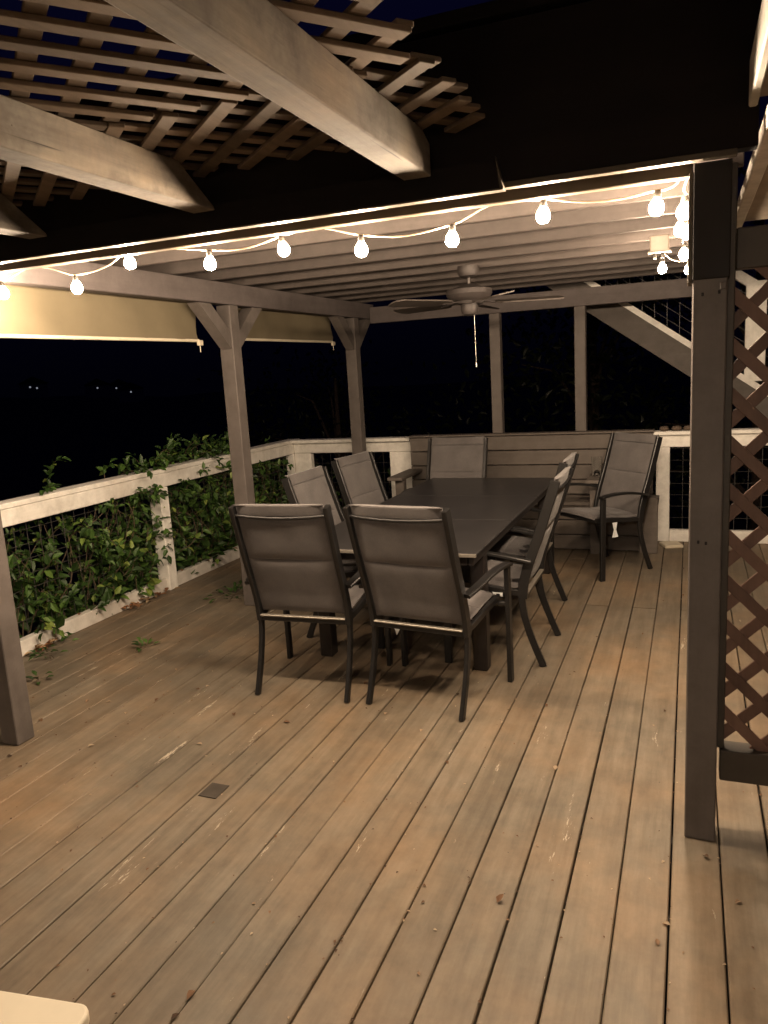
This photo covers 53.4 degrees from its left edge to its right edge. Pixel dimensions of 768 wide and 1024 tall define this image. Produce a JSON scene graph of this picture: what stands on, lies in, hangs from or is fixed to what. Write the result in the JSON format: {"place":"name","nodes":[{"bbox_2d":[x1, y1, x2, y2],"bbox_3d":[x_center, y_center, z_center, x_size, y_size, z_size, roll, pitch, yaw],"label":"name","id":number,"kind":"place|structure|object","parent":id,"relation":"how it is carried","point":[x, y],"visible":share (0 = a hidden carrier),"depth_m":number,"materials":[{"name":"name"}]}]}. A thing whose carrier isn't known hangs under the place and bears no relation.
{"place":"outdoors","nodes":[
{"label":"outdoors","id":0,"kind":"place"},
{"bbox_2d":[0,340,767,1023],"bbox_3d":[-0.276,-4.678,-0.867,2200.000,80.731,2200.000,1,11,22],"label":"ground","id":1,"kind":"structure","parent":0,"point":[80,432],"depth_m":282.36,"materials":[{"name":"soil"}]},
{"bbox_2d":[17,377,48,398],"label":"distant house","id":2,"kind":"structure","parent":1,"relation":"on","point":[32,387],"depth_m":296.57,"materials":[{"name":"black"}]},
{"bbox_2d":[83,378,110,398],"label":"distant house","id":3,"kind":"structure","parent":1,"relation":"on","point":[96,388],"depth_m":323.88,"materials":[{"name":"black"}]},
{"bbox_2d":[109,379,126,397],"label":"distant house","id":4,"kind":"structure","parent":1,"relation":"on","point":[115,385],"depth_m":344.98,"materials":[{"name":"black"}]},
{"bbox_2d":[117,382,143,402],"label":"distant house","id":5,"kind":"structure","parent":1,"relation":"on","point":[129,392],"depth_m":319.11,"materials":[{"name":"black"}]},
{"bbox_2d":[194,339,485,510],"bbox_3d":[-2.004,-0.603,19.930,9.024,9.980,8.018,7,14,43],"label":"tree","id":6,"kind":"object","parent":1,"relation":"on","point":[335,417],"visible":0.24,"depth_m":20.08,"materials":[{"name":"green plant"}]},
{"bbox_2d":[376,170,760,528],"bbox_3d":[3.542,-3.012,16.262,9.385,11.399,8.693,1,11,22],"label":"tree","id":7,"kind":"object","parent":1,"relation":"on","point":[594,360],"visible":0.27,"depth_m":15.17,"materials":[{"name":"green plant"}]},
{"bbox_2d":[480,542,766,1023],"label":"deck joists","id":8,"kind":"object","parent":1,"relation":"on","point":[672,812],"depth_m":2.85,"materials":[{"name":"brown wood"}]},
{"bbox_2d":[0,534,767,1023],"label":"deck","id":9,"kind":"structure","parent":8,"relation":"on","point":[324,764],"depth_m":2.74,"materials":[{"name":"brown wood"}]},
{"bbox_2d":[25,670,52,684],"bbox_3d":[-1.939,0.927,4.278,0.159,0.041,0.102,1,11,22],"label":"vine sprig","id":10,"kind":"object","parent":9,"relation":"on","point":[34,673],"visible":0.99,"depth_m":4.29,"materials":[{"name":"green plant"}]},
{"bbox_2d":[0,991,89,1023],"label":"side table","id":11,"kind":"object","parent":9,"relation":"on","point":[16,1008],"visible":1,"depth_m":1.38,"materials":[{"name":"beige paint"}]},
{"bbox_2d":[28,645,66,660],"bbox_3d":[-2.074,0.862,4.666,0.214,0.045,0.210,-13,14,-42],"label":"vine sprig","id":12,"kind":"object","parent":9,"relation":"on","point":[33,655],"visible":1,"depth_m":4.67,"materials":[{"name":"green plant"}]},
{"bbox_2d":[24,547,237,654],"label":"dry leaves","id":13,"kind":"object","parent":9,"relation":"on","point":[37,646],"visible":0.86,"depth_m":5.53,"materials":[{"name":"brown plant"}]},
{"bbox_2d":[131,637,158,651],"bbox_3d":[-1.498,0.807,4.730,0.146,0.060,0.202,1,11,22],"label":"vine sprig","id":14,"kind":"object","parent":9,"relation":"on","point":[141,641],"visible":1,"depth_m":4.73,"materials":[{"name":"green plant"}]},
{"bbox_2d":[0,439,295,656],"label":"deck railing","id":15,"kind":"object","parent":9,"relation":"on","point":[22,509],"visible":0.59,"depth_m":5.58,"materials":[{"name":"white paint"}]},
{"bbox_2d":[5,456,179,644],"bbox_3d":[-2.254,0.384,5.069,0.755,1.470,2.256,1,11,22],"label":"vine","id":16,"kind":"object","parent":15,"relation":"attached to","point":[108,589],"visible":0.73,"depth_m":5.27,"materials":[{"name":"green plant"}]},
{"bbox_2d":[105,427,265,596],"bbox_3d":[-1.643,0.048,6.557,0.695,1.513,1.929,1,11,22],"label":"vine","id":17,"kind":"object","parent":15,"relation":"attached to","point":[211,501],"visible":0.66,"depth_m":6.38,"materials":[{"name":"green plant"}]},
{"bbox_2d":[219,436,293,503],"bbox_3d":[-1.180,-0.180,7.613,0.682,1.464,1.147,1,11,22],"label":"vine","id":18,"kind":"object","parent":15,"relation":"attached to","point":[265,486],"visible":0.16,"depth_m":7.71,"materials":[{"name":"green plant"}]},
{"bbox_2d":[198,783,228,798],"bbox_3d":[-0.676,1.107,3.033,0.082,0.003,0.098,1,11,22],"label":"floor plate","id":19,"kind":"object","parent":9,"relation":"on","point":[214,790],"visible":1,"depth_m":3.03,"materials":[{"name":"metal"}]},
{"bbox_2d":[204,580,243,602],"bbox_3d":[-1.130,0.601,5.751,0.400,0.078,0.473,1,11,22],"label":"vine sprig","id":20,"kind":"object","parent":9,"relation":"on","point":[235,588],"visible":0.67,"depth_m":5.79,"materials":[{"name":"green plant"}]},
{"bbox_2d":[228,504,392,702],"bbox_3d":[-0.377,0.406,3.960,0.654,1.019,0.634,0,11,19],"label":"patio chair","id":21,"kind":"object","parent":9,"relation":"on","point":[291,557],"visible":0.9,"depth_m":3.74,"materials":[{"name":"fabric"}]},
{"bbox_2d":[281,465,384,648],"bbox_3d":[-0.201,0.243,4.787,0.634,1.019,0.655,1,11,23],"label":"patio chair","id":22,"kind":"object","parent":9,"relation":"on","point":[314,485],"visible":0.3,"depth_m":4.77,"materials":[{"name":"fabric"}]},
{"bbox_2d":[291,436,413,505],"bbox_3d":[-0.304,-0.267,7.717,1.285,0.953,0.140,1,11,22],"label":"deck railing","id":23,"kind":"object","parent":9,"relation":"on","point":[398,449],"visible":0.43,"depth_m":7.59,"materials":[{"name":"white paint"}]},
{"bbox_2d":[315,458,425,507],"bbox_3d":[-0.396,-0.143,7.981,1.763,1.069,0.247,1,11,22],"label":"vine","id":24,"kind":"object","parent":23,"relation":"attached to","point":[337,492],"visible":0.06,"depth_m":7.96,"materials":[{"name":"green plant"}]},
{"bbox_2d":[331,451,388,581],"bbox_3d":[0.053,0.093,5.514,0.633,1.019,0.655,2,12,29],"label":"patio chair","id":25,"kind":"object","parent":9,"relation":"on","point":[358,478],"visible":0.33,"depth_m":5.55,"materials":[{"name":"fabric"}]},
{"bbox_2d":[0,0,761,840],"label":"pergola","id":26,"kind":"object","parent":9,"relation":"on","point":[586,100],"visible":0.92,"depth_m":2.53,"materials":[{"name":"paint"}]},
{"bbox_2d":[0,284,202,351],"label":"roll up shade","id":27,"kind":"object","parent":26,"relation":"attached to","point":[26,312],"visible":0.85,"depth_m":4.11,"materials":[{"name":"fabric"}]},
{"bbox_2d":[238,307,334,349],"bbox_3d":[-0.795,-1.488,6.117,0.083,0.380,1.690,1,11,22],"label":"roll up shade","id":28,"kind":"object","parent":26,"relation":"hanging from","point":[274,326],"visible":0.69,"depth_m":6.16,"materials":[{"name":"fabric"}]},
{"bbox_2d":[0,180,679,298],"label":"string lights","id":29,"kind":"object","parent":26,"relation":"hanging from","point":[656,206],"visible":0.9,"depth_m":2.69,"materials":[{"name":"beige glass"}]},
{"bbox_2d":[388,265,563,366],"bbox_3d":[0.580,-1.282,5.040,1.172,0.647,1.125,1,11,22],"label":"ceiling fan","id":30,"kind":"object","parent":26,"relation":"hanging from","point":[468,297],"visible":1,"depth_m":4.89},
{"bbox_2d":[648,234,670,259],"bbox_3d":[1.496,-1.438,4.146,0.120,0.123,0.060,1,11,22],"label":"outlet box","id":31,"kind":"object","parent":26,"relation":"attached to","point":[659,244],"visible":1,"depth_m":4.12,"materials":[{"name":"white plastic"}]},
{"bbox_2d":[658,257,666,273],"bbox_3d":[1.516,-1.350,4.159,0.045,0.098,0.044,1,11,22],"label":"globe bulb","id":32,"kind":"object","parent":31,"relation":"hanging from","point":[662,268],"visible":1,"depth_m":4.15,"materials":[{"name":"beige glass"}]},
{"bbox_2d":[664,179,687,273],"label":"string lights","id":33,"kind":"object","parent":26,"relation":"hanging from","point":[681,228],"visible":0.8,"depth_m":2.75,"materials":[{"name":"beige glass"}]},
{"bbox_2d":[737,0,767,227],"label":"roof eave","id":34,"kind":"object","parent":26,"relation":"attached to","point":[752,203],"visible":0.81,"depth_m":2.50,"materials":[{"name":"white paint"}]},
{"bbox_2d":[6,568,765,1020],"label":"leaf litter","id":35,"kind":"object","parent":9,"relation":"on","point":[498,898],"visible":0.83,"depth_m":2.47,"materials":[{"name":"brown plant"}]},
{"bbox_2d":[343,504,513,720],"bbox_3d":[0.215,0.416,3.717,0.655,1.019,0.633,2,12,29],"label":"patio chair","id":36,"kind":"object","parent":9,"relation":"on","point":[408,562],"visible":1,"depth_m":3.51,"materials":[{"name":"fabric"}]},
{"bbox_2d":[318,478,553,670],"bbox_3d":[0.442,0.304,5.091,1.036,0.700,2.496,1,11,22],"label":"dining table","id":37,"kind":"object","parent":9,"relation":"on","point":[487,514],"visible":0.45,"depth_m":4.73,"materials":[{"name":"black metal"}]},
{"bbox_2d":[401,436,487,492],"bbox_3d":[0.547,-0.079,6.285,0.655,1.019,0.633,1,11,22],"label":"patio chair","id":38,"kind":"object","parent":9,"relation":"on","point":[461,457],"visible":0.3,"depth_m":6.43,"materials":[{"name":"fabric"}]},
{"bbox_2d":[443,466,573,666],"bbox_3d":[0.715,0.281,4.288,0.633,1.019,0.655,1,11,22],"label":"patio chair","id":39,"kind":"object","parent":9,"relation":"on","point":[533,562],"visible":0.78,"depth_m":4.08,"materials":[{"name":"fabric"}]},
{"bbox_2d":[387,429,659,553],"bbox_3d":[1.215,-0.185,6.729,2.270,0.975,0.680,1,11,22],"label":"bench","id":40,"kind":"object","parent":9,"relation":"on","point":[516,464],"visible":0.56,"depth_m":6.72,"materials":[{"name":"paint"}]},
{"bbox_2d":[487,452,578,611],"bbox_3d":[0.910,0.150,4.935,0.633,1.019,0.655,1,11,22],"label":"patio chair","id":41,"kind":"object","parent":9,"relation":"on","point":[514,545],"visible":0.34,"depth_m":4.93,"materials":[{"name":"fabric"}]},
{"bbox_2d":[551,432,662,581],"bbox_3d":[1.706,-0.069,5.864,0.634,1.019,0.654,-8,11,-23],"label":"patio chair","id":42,"kind":"object","parent":9,"relation":"on","point":[623,486],"visible":0.98,"depth_m":5.79,"materials":[{"name":"fabric"}]},
{"bbox_2d":[659,541,682,548],"bbox_3d":[2.430,0.276,6.458,0.150,0.026,0.160,-3,10,2],"label":"wood offcut","id":43,"kind":"object","parent":9,"relation":"on","point":[670,544],"visible":1,"depth_m":6.41,"materials":[{"name":"beige paint"}]},
{"bbox_2d":[653,428,767,543],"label":"deck railing","id":44,"kind":"object","parent":9,"relation":"on","point":[681,438],"visible":0.54,"depth_m":6.52,"materials":[{"name":"white paint"}]},
{"bbox_2d":[659,426,668,430],"bbox_3d":[2.388,-0.713,6.505,0.080,0.042,0.080,1,11,22],"label":"stone","id":45,"kind":"object","parent":44,"relation":"on","point":[663,428],"visible":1,"depth_m":6.48,"materials":[{"name":"brown stone"}]},
{"bbox_2d":[671,426,681,429],"bbox_3d":[2.481,-0.712,6.468,0.090,0.042,0.090,1,11,22],"label":"stone","id":46,"kind":"object","parent":44,"relation":"on","point":[676,428],"visible":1,"depth_m":6.44,"materials":[{"name":"brown stone"}]},
{"bbox_2d":[717,162,767,785],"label":"lattice screen","id":47,"kind":"object","parent":9,"relation":"on","point":[742,762],"visible":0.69,"depth_m":2.37,"materials":[{"name":"paint"}]},
{"bbox_2d":[545,270,767,417],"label":"staircase","id":48,"kind":"structure","parent":1,"relation":"on","point":[669,348],"depth_m":6.98,"materials":[{"name":"paint"}]},
{"bbox_2d":[546,167,767,529],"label":"tree","id":49,"kind":"object","parent":1,"relation":"on","point":[758,504],"visible":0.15,"depth_m":15.32,"materials":[{"name":"green plant"}]},
{"bbox_3d":[-0.251,1.343,-1.120,9.000,6.200,0.265,1,11,22],"label":"house","id":50,"kind":"object","parent":1,"relation":"on","visible":0},
{"bbox_2d":[0,0,484,238],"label":"arbor","id":51,"kind":"object","parent":50,"relation":"attached to","point":[273,56],"visible":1,"depth_m":1.87,"materials":[{"name":"beige wood"}]},
{"bbox_2d":[0,0,767,397],"label":"sky","id":52,"kind":"structure","parent":0,"point":[163,368],"materials":[{"name":"black"}]},
{"bbox_2d":[591,456,601,476],"bbox_3d":[1.768,-0.378,6.346,0.092,0.165,0.092,1,11,22],"label":"drinking glass","id":53,"kind":"object","parent":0,"point":[596,462],"visible":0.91,"depth_m":6.31,"materials":[{"name":"clear glass"}]}
]}

